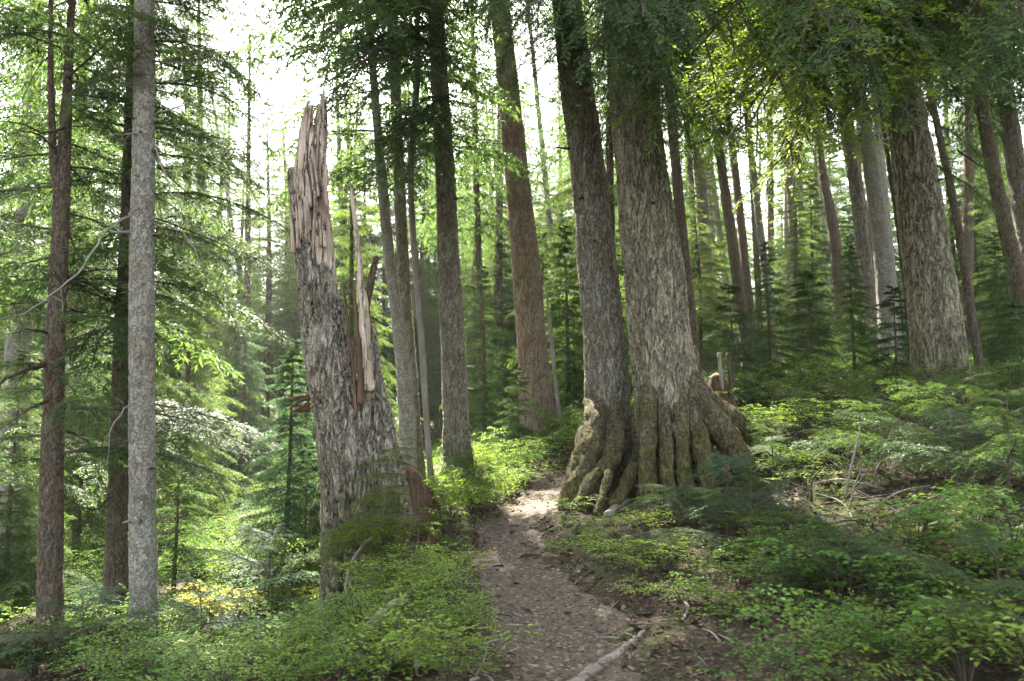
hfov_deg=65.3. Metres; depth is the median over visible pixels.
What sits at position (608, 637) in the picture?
twig
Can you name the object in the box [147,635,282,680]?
huckleberry shrub
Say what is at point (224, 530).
huckleberry shrub
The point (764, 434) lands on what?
huckleberry shrub
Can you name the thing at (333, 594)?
huckleberry shrub
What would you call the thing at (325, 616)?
huckleberry shrub
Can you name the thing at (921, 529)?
huckleberry shrub
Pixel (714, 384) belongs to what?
rotten stump
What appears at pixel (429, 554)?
huckleberry shrub
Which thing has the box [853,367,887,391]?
huckleberry shrub
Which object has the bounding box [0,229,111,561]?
young hemlock
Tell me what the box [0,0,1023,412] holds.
sky
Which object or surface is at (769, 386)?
huckleberry shrub
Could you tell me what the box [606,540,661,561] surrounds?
huckleberry shrub
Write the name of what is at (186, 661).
huckleberry shrub
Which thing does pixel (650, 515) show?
huckleberry shrub
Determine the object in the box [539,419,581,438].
huckleberry shrub
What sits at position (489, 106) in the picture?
young hemlock
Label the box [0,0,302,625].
hemlock tree
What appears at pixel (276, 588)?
huckleberry shrub
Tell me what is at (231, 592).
huckleberry shrub
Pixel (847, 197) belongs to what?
conifer tree
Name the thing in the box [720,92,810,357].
conifer tree
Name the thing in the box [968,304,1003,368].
young hemlock
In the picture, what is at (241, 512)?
huckleberry shrub
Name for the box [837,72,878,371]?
conifer tree
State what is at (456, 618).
huckleberry shrub
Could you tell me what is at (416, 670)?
dead limb
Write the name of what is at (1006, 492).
hemlock sapling
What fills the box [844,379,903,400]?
huckleberry shrub
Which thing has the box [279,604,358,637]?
vine maple shrub
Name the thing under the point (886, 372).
huckleberry shrub
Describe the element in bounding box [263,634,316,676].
huckleberry shrub
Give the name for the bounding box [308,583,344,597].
huckleberry shrub
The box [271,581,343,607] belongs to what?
huckleberry shrub
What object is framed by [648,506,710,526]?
huckleberry shrub
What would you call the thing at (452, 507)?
huckleberry shrub
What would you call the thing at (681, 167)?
conifer tree
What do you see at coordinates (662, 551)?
huckleberry shrub
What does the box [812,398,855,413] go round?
huckleberry shrub
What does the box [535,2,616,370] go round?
conifer tree
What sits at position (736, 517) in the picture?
huckleberry shrub
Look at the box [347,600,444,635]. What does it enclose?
huckleberry shrub
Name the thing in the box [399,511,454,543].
huckleberry shrub
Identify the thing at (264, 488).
huckleberry shrub
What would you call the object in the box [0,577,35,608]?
huckleberry shrub
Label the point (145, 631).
huckleberry shrub
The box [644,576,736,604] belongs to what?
huckleberry shrub
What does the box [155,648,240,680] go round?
huckleberry shrub
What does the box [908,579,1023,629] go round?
huckleberry shrub
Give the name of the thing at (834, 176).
young hemlock
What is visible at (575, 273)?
young hemlock
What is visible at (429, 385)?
young hemlock
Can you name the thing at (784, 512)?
huckleberry shrub
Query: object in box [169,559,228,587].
huckleberry shrub
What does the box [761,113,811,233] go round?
conifer tree
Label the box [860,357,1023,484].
hemlock sapling
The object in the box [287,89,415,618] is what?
broken snag
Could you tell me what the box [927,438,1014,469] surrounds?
huckleberry shrub
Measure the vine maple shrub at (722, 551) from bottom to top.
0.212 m
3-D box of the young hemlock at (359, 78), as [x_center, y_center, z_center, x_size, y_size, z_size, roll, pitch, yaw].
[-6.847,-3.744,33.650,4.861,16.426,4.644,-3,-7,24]
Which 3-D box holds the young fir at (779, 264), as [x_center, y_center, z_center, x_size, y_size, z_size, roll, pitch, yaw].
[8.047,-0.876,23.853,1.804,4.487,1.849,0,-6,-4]
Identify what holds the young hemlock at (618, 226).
on the ground at (698, 635)
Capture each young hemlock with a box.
[0,114,48,358]
[0,144,47,324]
[0,185,34,387]
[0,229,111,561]
[0,268,41,501]
[0,349,77,615]
[29,62,161,421]
[29,316,86,450]
[94,427,225,596]
[96,466,163,515]
[155,90,236,396]
[155,159,219,433]
[155,224,253,538]
[155,307,195,456]
[157,246,227,450]
[159,175,240,402]
[190,132,279,455]
[207,81,258,350]
[208,189,234,453]
[209,98,300,455]
[213,390,256,452]
[217,264,277,434]
[222,292,276,435]
[240,102,301,448]
[243,185,277,394]
[251,85,348,445]
[252,255,300,419]
[255,115,314,383]
[257,445,320,592]
[267,122,422,498]
[270,296,301,448]
[279,81,391,395]
[303,124,432,431]
[327,73,387,323]
[347,125,429,402]
[349,58,440,421]
[379,123,464,437]
[387,150,493,438]
[387,388,398,439]
[396,246,440,428]
[396,301,440,423]
[403,83,477,375]
[426,46,513,421]
[433,266,517,463]
[459,68,511,378]
[463,237,486,400]
[466,195,514,402]
[467,235,517,428]
[486,89,570,353]
[487,272,563,419]
[489,368,541,458]
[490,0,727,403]
[495,227,581,409]
[504,227,576,415]
[513,225,583,429]
[534,99,624,397]
[534,148,558,271]
[535,60,574,311]
[545,151,573,331]
[553,227,632,414]
[558,217,630,380]
[613,154,625,305]
[614,157,624,296]
[666,127,732,329]
[672,165,689,240]
[684,187,742,376]
[685,150,740,364]
[687,162,740,366]
[702,283,785,411]
[710,95,765,312]
[713,142,760,338]
[734,241,806,398]
[739,187,753,286]
[745,168,766,303]
[749,88,864,332]
[754,111,820,309]
[754,199,783,355]
[759,270,854,396]
[765,187,843,366]
[773,177,866,368]
[803,131,848,302]
[805,116,851,244]
[807,128,861,358]
[808,138,847,258]
[814,239,892,384]
[834,97,901,302]
[845,95,901,305]
[852,285,909,395]
[859,201,903,340]
[896,253,903,342]
[904,139,1015,360]
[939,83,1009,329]
[952,206,1018,363]
[958,131,1023,359]
[965,232,1023,385]
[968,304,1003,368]
[977,300,1023,412]
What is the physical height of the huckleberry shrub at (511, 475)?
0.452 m
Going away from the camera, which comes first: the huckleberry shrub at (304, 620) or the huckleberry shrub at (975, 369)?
the huckleberry shrub at (304, 620)
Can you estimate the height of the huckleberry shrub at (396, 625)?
0.324 m
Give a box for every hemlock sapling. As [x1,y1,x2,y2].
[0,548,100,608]
[0,577,189,675]
[95,573,280,654]
[186,523,319,614]
[280,434,419,595]
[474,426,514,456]
[628,469,747,526]
[629,477,861,570]
[637,450,791,529]
[705,423,847,504]
[728,510,971,613]
[737,496,901,598]
[790,393,993,467]
[828,372,1023,490]
[848,525,1023,650]
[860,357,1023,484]
[871,396,1023,533]
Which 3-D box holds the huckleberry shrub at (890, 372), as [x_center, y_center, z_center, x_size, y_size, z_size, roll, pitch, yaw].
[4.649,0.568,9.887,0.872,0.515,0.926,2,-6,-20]
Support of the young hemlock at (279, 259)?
on the ground at (698, 635)
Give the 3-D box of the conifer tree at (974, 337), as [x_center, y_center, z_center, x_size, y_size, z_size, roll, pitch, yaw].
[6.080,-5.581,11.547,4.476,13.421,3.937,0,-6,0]
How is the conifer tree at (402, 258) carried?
on the ground at (698, 635)
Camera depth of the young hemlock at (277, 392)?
34.51 m
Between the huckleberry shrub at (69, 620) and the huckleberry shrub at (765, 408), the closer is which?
the huckleberry shrub at (69, 620)
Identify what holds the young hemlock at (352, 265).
on the ground at (698, 635)
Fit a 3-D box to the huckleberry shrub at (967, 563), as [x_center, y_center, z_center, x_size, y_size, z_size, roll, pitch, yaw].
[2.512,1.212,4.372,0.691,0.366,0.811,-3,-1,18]
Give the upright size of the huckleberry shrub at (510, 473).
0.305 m
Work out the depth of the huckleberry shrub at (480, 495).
7.39 m
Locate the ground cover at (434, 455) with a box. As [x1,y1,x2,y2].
[10,357,1023,680]
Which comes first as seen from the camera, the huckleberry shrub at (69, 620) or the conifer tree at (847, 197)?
the huckleberry shrub at (69, 620)
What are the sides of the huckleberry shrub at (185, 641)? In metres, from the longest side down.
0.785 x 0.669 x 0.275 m
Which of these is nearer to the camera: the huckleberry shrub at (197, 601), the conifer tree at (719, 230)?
the huckleberry shrub at (197, 601)
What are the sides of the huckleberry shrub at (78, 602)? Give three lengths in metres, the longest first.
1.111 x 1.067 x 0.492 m
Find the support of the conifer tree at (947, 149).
on the ground at (698, 635)
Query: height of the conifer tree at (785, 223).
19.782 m
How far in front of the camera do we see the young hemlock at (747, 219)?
60.83 m
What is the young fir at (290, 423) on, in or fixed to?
on the ground at (698, 635)
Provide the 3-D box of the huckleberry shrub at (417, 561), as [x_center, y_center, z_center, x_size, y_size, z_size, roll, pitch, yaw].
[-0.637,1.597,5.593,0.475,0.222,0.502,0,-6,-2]
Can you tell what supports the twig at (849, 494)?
on the ground at (698, 635)
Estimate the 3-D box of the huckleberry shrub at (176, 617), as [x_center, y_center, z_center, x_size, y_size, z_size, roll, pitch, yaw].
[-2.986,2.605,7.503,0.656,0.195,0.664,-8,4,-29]
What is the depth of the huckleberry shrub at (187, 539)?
11.24 m
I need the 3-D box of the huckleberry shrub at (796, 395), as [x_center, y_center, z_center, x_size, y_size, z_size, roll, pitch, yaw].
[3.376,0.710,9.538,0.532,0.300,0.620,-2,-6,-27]
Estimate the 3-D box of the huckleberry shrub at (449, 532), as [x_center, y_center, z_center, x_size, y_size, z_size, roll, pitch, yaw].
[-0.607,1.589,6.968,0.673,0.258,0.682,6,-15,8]
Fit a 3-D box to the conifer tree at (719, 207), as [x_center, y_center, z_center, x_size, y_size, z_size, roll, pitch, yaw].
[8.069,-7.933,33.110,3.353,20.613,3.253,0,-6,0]
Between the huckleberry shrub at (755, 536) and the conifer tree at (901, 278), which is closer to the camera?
the huckleberry shrub at (755, 536)
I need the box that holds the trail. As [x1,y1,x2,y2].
[463,398,739,680]
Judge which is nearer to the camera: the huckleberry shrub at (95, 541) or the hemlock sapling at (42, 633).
the hemlock sapling at (42, 633)
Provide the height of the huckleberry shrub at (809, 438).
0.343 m
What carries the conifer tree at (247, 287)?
on the ground at (698, 635)
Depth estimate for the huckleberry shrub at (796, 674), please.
3.41 m
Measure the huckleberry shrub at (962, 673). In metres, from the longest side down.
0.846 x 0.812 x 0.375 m
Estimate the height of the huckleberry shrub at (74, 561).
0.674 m
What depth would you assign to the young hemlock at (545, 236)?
23.96 m
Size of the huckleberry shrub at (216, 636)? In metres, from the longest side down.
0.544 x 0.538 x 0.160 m
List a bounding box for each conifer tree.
[0,74,51,415]
[33,2,106,433]
[155,1,237,454]
[155,3,265,489]
[155,75,169,389]
[187,0,292,471]
[192,0,544,470]
[202,25,274,434]
[207,23,264,361]
[240,0,548,479]
[253,114,298,308]
[326,20,381,288]
[327,45,375,326]
[382,0,567,447]
[386,82,435,282]
[411,32,492,332]
[458,16,552,421]
[460,124,485,397]
[482,80,509,322]
[493,1,573,371]
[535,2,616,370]
[543,0,759,372]
[593,16,763,381]
[602,104,710,200]
[664,77,740,371]
[666,68,719,346]
[668,4,782,372]
[670,101,760,374]
[674,7,787,370]
[679,69,737,272]
[686,68,765,371]
[691,77,784,369]
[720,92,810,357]
[746,109,777,280]
[747,29,902,374]
[754,18,827,369]
[756,49,852,367]
[759,52,824,368]
[760,80,835,363]
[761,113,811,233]
[768,3,1023,390]
[771,107,853,327]
[775,92,866,304]
[807,87,888,328]
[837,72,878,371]
[838,99,896,253]
[842,79,937,362]
[845,74,874,285]
[847,0,1023,337]
[864,112,929,363]
[875,30,1023,265]
[875,81,909,364]
[928,48,1023,291]
[931,86,962,242]
[935,63,1023,358]
[935,65,1022,362]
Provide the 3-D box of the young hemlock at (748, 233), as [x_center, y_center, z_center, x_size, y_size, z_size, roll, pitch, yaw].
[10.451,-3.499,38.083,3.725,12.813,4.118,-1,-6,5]
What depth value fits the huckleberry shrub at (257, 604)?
6.89 m
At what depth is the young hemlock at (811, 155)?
32.95 m
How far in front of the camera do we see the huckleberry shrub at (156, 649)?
6.17 m
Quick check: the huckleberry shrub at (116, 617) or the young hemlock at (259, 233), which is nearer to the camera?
the huckleberry shrub at (116, 617)
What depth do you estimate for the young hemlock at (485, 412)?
14.98 m
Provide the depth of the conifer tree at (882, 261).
14.17 m
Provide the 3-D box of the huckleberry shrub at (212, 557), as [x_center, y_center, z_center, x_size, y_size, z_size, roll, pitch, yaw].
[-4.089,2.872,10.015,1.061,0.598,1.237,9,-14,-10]
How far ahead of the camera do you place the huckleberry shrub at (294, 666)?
4.38 m
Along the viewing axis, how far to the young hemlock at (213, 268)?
35.85 m
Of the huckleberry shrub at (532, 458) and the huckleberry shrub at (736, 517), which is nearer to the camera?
the huckleberry shrub at (736, 517)
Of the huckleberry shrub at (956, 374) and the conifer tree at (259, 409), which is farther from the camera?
the conifer tree at (259, 409)
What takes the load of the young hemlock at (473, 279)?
on the ground at (698, 635)
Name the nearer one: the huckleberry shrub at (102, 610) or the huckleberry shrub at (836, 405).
the huckleberry shrub at (102, 610)
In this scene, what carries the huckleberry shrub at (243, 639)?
on the ground at (698, 635)
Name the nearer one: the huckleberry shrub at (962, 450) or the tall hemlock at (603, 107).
the huckleberry shrub at (962, 450)
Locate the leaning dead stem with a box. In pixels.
[307,256,379,543]
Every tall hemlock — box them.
[0,0,201,516]
[529,1,786,200]
[921,0,1023,152]
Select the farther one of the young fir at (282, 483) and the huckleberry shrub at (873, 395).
the young fir at (282, 483)
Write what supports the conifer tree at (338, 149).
on the ground at (698, 635)
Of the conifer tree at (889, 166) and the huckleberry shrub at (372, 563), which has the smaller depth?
the huckleberry shrub at (372, 563)
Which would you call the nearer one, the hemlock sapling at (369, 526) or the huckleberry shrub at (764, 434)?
the hemlock sapling at (369, 526)
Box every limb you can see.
[239,600,340,669]
[330,608,378,664]
[358,588,418,636]
[400,628,421,674]
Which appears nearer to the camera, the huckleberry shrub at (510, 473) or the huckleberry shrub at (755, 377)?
the huckleberry shrub at (510, 473)
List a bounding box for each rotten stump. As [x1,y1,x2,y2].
[405,467,441,546]
[708,373,738,408]
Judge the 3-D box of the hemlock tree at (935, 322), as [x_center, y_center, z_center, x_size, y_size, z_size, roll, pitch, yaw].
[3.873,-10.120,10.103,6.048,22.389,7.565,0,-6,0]
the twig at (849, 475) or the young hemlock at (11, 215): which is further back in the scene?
the young hemlock at (11, 215)
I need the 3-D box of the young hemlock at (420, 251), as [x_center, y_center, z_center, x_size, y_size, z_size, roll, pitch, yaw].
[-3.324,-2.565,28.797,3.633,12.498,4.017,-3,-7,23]
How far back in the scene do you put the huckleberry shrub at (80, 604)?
8.61 m
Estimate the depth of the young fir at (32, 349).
22.16 m
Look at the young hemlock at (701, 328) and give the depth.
16.60 m
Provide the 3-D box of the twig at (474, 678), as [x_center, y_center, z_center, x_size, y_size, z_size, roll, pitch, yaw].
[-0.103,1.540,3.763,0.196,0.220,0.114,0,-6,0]
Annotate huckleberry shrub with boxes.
[0,576,33,610]
[0,576,80,618]
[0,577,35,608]
[0,579,31,620]
[0,596,89,621]
[0,605,93,675]
[0,609,66,633]
[0,625,111,678]
[1,584,69,617]
[1,596,35,612]
[17,613,102,630]
[21,548,103,578]
[34,558,101,594]
[39,629,139,679]
[46,632,168,678]
[48,611,211,680]
[62,598,167,625]
[63,599,179,637]
[64,528,104,563]
[64,539,102,569]
[64,552,102,584]
[64,553,103,596]
[64,579,95,603]
[65,592,97,620]
[65,592,184,614]
[67,583,161,619]
[69,582,101,604]
[70,532,104,560]
[70,610,193,655]
[73,534,104,558]
[73,628,214,680]
[78,537,160,562]
[81,602,221,675]
[88,546,167,569]
[97,625,240,680]
[99,565,170,590]
[99,635,217,666]
[102,623,190,653]
[114,594,190,623]
[128,630,225,673]
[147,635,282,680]
[151,626,295,680]
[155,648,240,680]
[156,501,217,535]
[157,534,210,562]
[157,638,228,671]
[158,516,234,546]
[158,526,228,548]
[158,564,221,588]
[160,548,226,587]
[160,587,221,619]
[160,593,197,616]
[161,609,195,629]
[162,599,247,636]
[165,579,262,628]
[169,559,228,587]
[171,518,218,538]
[175,496,230,522]
[177,561,241,593]
[178,541,220,554]
[181,599,234,629]
[182,633,239,663]
[186,587,257,617]
[188,530,265,572]
[189,542,284,599]
[190,629,294,671]
[191,623,241,648]
[194,507,234,536]
[195,547,299,595]
[196,516,259,546]
[197,611,246,628]
[204,581,274,616]
[208,539,261,568]
[209,538,252,562]
[209,542,277,572]
[211,517,315,565]
[211,637,311,680]
[213,529,259,551]
[215,509,260,536]
[216,625,278,655]
[218,499,296,531]
[221,604,318,651]
[229,476,268,506]
[235,590,286,618]
[239,602,311,637]
[245,482,283,500]
[250,534,317,575]
[252,578,319,611]
[252,642,350,680]
[253,534,320,599]
[254,579,311,607]
[257,623,365,671]
[261,642,323,680]
[263,601,363,650]
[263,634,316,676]
[264,613,424,680]
[269,588,338,624]
[269,622,341,651]
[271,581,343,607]
[271,614,349,642]
[280,635,346,674]
[293,584,318,605]
[300,590,377,627]
[306,582,345,613]
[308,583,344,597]
[309,611,395,675]
[314,625,359,654]
[317,581,409,623]
[321,635,418,672]
[323,550,419,594]
[328,562,416,593]
[335,568,415,605]
[337,593,467,680]
[337,595,487,661]
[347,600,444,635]
[350,573,445,610]
[353,588,425,618]
[356,542,447,570]
[366,614,477,672]
[368,632,506,680]
[371,589,473,648]
[380,546,418,565]
[380,564,463,602]
[382,644,454,676]
[384,535,460,575]
[384,555,459,586]
[385,580,490,618]
[388,548,454,571]
[389,564,483,603]
[389,623,543,678]
[393,596,448,621]
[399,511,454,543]
[399,559,477,594]
[413,507,481,534]
[413,550,475,579]
[414,460,476,494]
[414,470,471,505]
[414,594,496,640]
[415,488,466,516]
[419,532,471,555]
[420,542,500,572]
[429,475,449,492]
[430,465,516,499]
[432,427,520,468]
[432,486,486,527]
[434,478,458,499]
[435,472,468,488]
[437,587,503,626]
[439,443,500,479]
[439,467,494,505]
[440,551,486,568]
[446,479,515,516]
[447,467,525,503]
[447,488,509,515]
[448,454,501,479]
[451,484,507,507]
[456,464,508,481]
[467,450,507,479]
[471,429,516,447]
[472,423,503,444]
[473,445,499,470]
[477,438,516,460]
[478,452,544,476]
[479,460,537,496]
[480,474,526,501]
[483,439,545,468]
[486,450,528,473]
[487,431,530,448]
[487,466,530,485]
[504,437,556,465]
[512,431,575,462]
[517,406,582,440]
[517,416,573,446]
[527,431,560,452]
[538,537,578,552]
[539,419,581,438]
[540,495,594,512]
[542,426,578,450]
[545,436,574,452]
[548,399,583,432]
[549,516,613,535]
[550,512,577,526]
[552,406,581,426]
[555,532,648,562]
[567,532,610,550]
[574,527,624,540]
[597,507,672,536]
[604,573,664,597]
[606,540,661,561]
[607,549,657,575]
[617,532,700,573]
[633,509,670,523]
[640,539,699,558]
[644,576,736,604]
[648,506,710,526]
[657,533,704,547]
[694,597,901,680]
[705,507,768,527]
[706,509,776,537]
[713,448,760,471]
[717,388,759,412]
[717,536,783,574]
[725,447,786,473]
[727,526,798,554]
[731,564,831,616]
[734,367,786,391]
[734,380,777,402]
[735,370,766,385]
[735,371,778,402]
[735,502,833,529]
[737,401,808,430]
[739,383,813,410]
[740,413,773,434]
[743,425,786,451]
[750,354,874,407]
[750,412,805,436]
[751,374,789,399]
[752,555,811,582]
[753,397,835,438]
[755,460,805,477]
[758,390,818,426]
[760,589,904,640]
[763,380,835,412]
[764,440,834,477]
[768,388,823,403]
[774,461,861,488]
[777,422,835,453]
[777,446,841,473]
[780,617,953,680]
[784,357,868,393]
[791,380,838,396]
[793,392,837,419]
[797,413,857,438]
[799,406,849,425]
[800,598,911,653]
[803,398,875,430]
[808,372,882,408]
[808,373,855,398]
[808,436,859,455]
[809,481,861,503]
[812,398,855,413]
[822,518,882,545]
[829,391,875,417]
[830,588,927,652]
[831,413,876,434]
[833,387,882,402]
[833,499,900,524]
[836,388,925,429]
[837,378,911,409]
[839,382,886,404]
[842,397,892,419]
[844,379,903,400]
[846,365,911,399]
[847,606,1023,680]
[851,460,913,486]
[851,544,929,578]
[852,431,895,447]
[852,544,991,617]
[853,363,905,392]
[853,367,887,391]
[853,592,925,625]
[868,362,965,404]
[870,342,909,373]
[882,593,1023,672]
[883,383,948,421]
[885,523,922,542]
[896,580,1023,680]
[898,458,949,479]
[902,396,938,408]
[902,514,1023,590]
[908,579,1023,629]
[909,358,1013,405]
[918,516,1023,573]
[923,538,990,567]
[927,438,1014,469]
[927,526,1012,562]
[941,501,1023,520]
[951,505,1023,539]
[968,355,1023,390]
[969,359,997,381]
[974,360,1023,391]
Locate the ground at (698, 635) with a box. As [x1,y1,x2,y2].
[0,369,1023,680]
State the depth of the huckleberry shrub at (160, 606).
7.91 m
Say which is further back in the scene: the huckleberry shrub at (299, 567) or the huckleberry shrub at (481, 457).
the huckleberry shrub at (481, 457)
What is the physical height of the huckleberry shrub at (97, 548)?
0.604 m
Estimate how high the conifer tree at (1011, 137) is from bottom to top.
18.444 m
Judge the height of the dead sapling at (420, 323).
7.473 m
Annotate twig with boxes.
[469,645,509,680]
[595,636,618,638]
[670,599,688,618]
[702,628,721,641]
[719,634,734,642]
[758,457,825,470]
[789,500,851,529]
[804,443,837,469]
[807,479,884,489]
[810,468,821,501]
[816,493,853,518]
[825,486,938,504]
[829,425,869,502]
[829,519,891,538]
[845,468,869,499]
[847,465,863,513]
[851,471,900,485]
[858,490,901,513]
[866,485,929,513]
[871,521,880,537]
[875,459,882,494]
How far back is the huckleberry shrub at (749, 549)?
5.11 m
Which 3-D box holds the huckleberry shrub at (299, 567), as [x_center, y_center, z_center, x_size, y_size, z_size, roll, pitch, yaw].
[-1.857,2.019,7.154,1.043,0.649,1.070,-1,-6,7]
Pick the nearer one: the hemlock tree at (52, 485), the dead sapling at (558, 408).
the hemlock tree at (52, 485)
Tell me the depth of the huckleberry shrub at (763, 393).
9.39 m
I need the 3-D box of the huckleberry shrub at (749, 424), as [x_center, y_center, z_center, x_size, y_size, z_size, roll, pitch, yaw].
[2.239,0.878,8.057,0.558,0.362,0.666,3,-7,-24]
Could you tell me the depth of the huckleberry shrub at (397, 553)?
6.15 m
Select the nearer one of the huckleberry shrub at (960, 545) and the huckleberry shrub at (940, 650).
the huckleberry shrub at (940, 650)
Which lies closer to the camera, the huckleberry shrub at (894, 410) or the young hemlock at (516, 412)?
the huckleberry shrub at (894, 410)
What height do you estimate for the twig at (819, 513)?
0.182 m
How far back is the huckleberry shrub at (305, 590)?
6.70 m
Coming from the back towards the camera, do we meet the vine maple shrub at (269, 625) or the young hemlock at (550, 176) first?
the young hemlock at (550, 176)
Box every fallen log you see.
[0,608,35,635]
[0,623,192,668]
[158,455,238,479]
[190,567,262,588]
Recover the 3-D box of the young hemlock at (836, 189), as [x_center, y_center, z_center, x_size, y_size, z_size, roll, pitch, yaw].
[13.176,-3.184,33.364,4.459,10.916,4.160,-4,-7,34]
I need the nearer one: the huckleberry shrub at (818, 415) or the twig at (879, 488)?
the twig at (879, 488)
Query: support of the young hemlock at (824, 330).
on the ground at (698, 635)
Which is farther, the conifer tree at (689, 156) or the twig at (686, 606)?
the conifer tree at (689, 156)
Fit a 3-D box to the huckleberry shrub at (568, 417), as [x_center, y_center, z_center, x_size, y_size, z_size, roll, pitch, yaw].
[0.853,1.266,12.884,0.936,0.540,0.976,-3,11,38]
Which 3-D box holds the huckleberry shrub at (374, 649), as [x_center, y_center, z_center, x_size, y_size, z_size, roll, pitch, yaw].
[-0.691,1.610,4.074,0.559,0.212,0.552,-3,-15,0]
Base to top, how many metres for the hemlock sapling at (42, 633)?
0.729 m
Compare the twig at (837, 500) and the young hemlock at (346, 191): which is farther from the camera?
the young hemlock at (346, 191)
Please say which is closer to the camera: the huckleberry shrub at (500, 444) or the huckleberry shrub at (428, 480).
the huckleberry shrub at (428, 480)
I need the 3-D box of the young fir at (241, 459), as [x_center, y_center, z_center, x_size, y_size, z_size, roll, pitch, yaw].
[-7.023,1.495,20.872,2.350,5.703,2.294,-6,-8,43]
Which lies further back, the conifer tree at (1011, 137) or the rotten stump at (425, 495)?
the conifer tree at (1011, 137)
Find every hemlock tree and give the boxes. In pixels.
[0,0,124,558]
[0,0,256,629]
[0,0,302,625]
[1,0,323,628]
[266,0,508,486]
[391,0,633,515]
[423,0,606,440]
[450,0,902,509]
[611,0,1023,405]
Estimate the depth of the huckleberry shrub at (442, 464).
9.59 m
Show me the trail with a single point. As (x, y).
(552, 665)
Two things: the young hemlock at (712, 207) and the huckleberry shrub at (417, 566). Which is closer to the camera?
the huckleberry shrub at (417, 566)
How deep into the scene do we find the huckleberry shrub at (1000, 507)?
5.03 m
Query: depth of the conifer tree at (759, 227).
16.28 m
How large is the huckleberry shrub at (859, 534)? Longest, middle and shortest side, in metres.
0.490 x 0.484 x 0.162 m
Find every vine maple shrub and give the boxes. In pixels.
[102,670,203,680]
[127,614,214,637]
[162,587,220,615]
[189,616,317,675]
[236,598,369,651]
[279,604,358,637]
[650,571,750,603]
[676,585,780,630]
[679,536,762,567]
[687,550,798,588]
[721,516,902,606]
[727,582,917,680]
[733,522,855,561]
[784,527,918,592]
[798,590,984,680]
[843,533,984,599]
[845,479,1000,565]
[871,572,1009,634]
[875,584,1023,662]
[897,483,1023,597]
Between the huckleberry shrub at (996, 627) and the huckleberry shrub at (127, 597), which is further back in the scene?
the huckleberry shrub at (127, 597)
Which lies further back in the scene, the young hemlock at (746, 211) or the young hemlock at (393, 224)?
the young hemlock at (746, 211)
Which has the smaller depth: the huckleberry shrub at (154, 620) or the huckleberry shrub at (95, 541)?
the huckleberry shrub at (154, 620)
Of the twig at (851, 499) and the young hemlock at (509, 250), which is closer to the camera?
the twig at (851, 499)
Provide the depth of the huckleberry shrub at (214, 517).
13.94 m
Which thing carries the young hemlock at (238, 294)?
on the ground at (698, 635)
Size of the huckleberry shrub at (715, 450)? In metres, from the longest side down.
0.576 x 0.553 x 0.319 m
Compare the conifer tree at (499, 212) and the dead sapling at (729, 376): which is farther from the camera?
the conifer tree at (499, 212)
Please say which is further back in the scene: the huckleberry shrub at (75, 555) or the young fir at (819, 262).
the young fir at (819, 262)
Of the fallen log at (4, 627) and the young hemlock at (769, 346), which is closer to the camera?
the fallen log at (4, 627)
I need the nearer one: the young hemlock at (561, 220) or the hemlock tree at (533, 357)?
the hemlock tree at (533, 357)
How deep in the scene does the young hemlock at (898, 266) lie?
28.79 m
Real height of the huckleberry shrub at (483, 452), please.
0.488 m
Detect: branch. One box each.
[569,630,645,680]
[604,497,630,517]
[939,496,1023,508]
[951,525,1023,548]
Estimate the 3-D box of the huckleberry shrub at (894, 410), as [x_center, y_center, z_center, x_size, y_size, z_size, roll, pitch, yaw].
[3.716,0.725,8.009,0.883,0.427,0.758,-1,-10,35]
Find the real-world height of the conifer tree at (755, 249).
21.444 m
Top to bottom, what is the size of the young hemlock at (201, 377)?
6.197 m
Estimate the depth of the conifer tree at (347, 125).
35.38 m
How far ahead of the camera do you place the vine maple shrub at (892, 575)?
4.21 m
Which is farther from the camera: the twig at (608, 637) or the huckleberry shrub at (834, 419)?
the huckleberry shrub at (834, 419)
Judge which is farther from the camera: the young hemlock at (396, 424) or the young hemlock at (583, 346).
the young hemlock at (583, 346)
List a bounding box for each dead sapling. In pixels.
[408,10,434,491]
[545,284,563,437]
[717,353,723,389]
[726,352,733,405]
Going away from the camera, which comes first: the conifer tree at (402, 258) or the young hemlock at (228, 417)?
the conifer tree at (402, 258)
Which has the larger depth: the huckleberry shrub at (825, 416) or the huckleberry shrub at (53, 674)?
the huckleberry shrub at (825, 416)
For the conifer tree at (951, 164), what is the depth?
28.61 m
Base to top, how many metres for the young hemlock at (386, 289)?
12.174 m
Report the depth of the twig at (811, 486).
6.25 m
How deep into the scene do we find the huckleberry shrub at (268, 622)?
6.60 m
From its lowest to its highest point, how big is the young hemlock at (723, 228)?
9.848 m
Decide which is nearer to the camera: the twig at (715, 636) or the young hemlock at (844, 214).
the twig at (715, 636)
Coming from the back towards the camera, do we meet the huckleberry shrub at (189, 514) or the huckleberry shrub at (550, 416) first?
the huckleberry shrub at (189, 514)
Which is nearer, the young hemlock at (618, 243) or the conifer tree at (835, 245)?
the conifer tree at (835, 245)
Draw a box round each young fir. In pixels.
[0,256,39,497]
[28,250,91,476]
[83,276,115,493]
[203,292,285,496]
[214,361,259,454]
[227,337,318,578]
[266,337,317,497]
[278,243,354,459]
[720,228,755,371]
[762,239,807,366]
[806,236,833,346]
[824,201,866,361]
[840,206,862,347]
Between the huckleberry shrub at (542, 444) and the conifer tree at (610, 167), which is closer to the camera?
the huckleberry shrub at (542, 444)
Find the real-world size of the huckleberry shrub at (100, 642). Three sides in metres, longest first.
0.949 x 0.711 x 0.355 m
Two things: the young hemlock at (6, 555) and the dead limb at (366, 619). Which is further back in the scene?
the young hemlock at (6, 555)
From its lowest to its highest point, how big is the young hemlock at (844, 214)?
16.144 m
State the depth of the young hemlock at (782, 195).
29.14 m
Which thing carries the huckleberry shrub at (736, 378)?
on the ground at (698, 635)

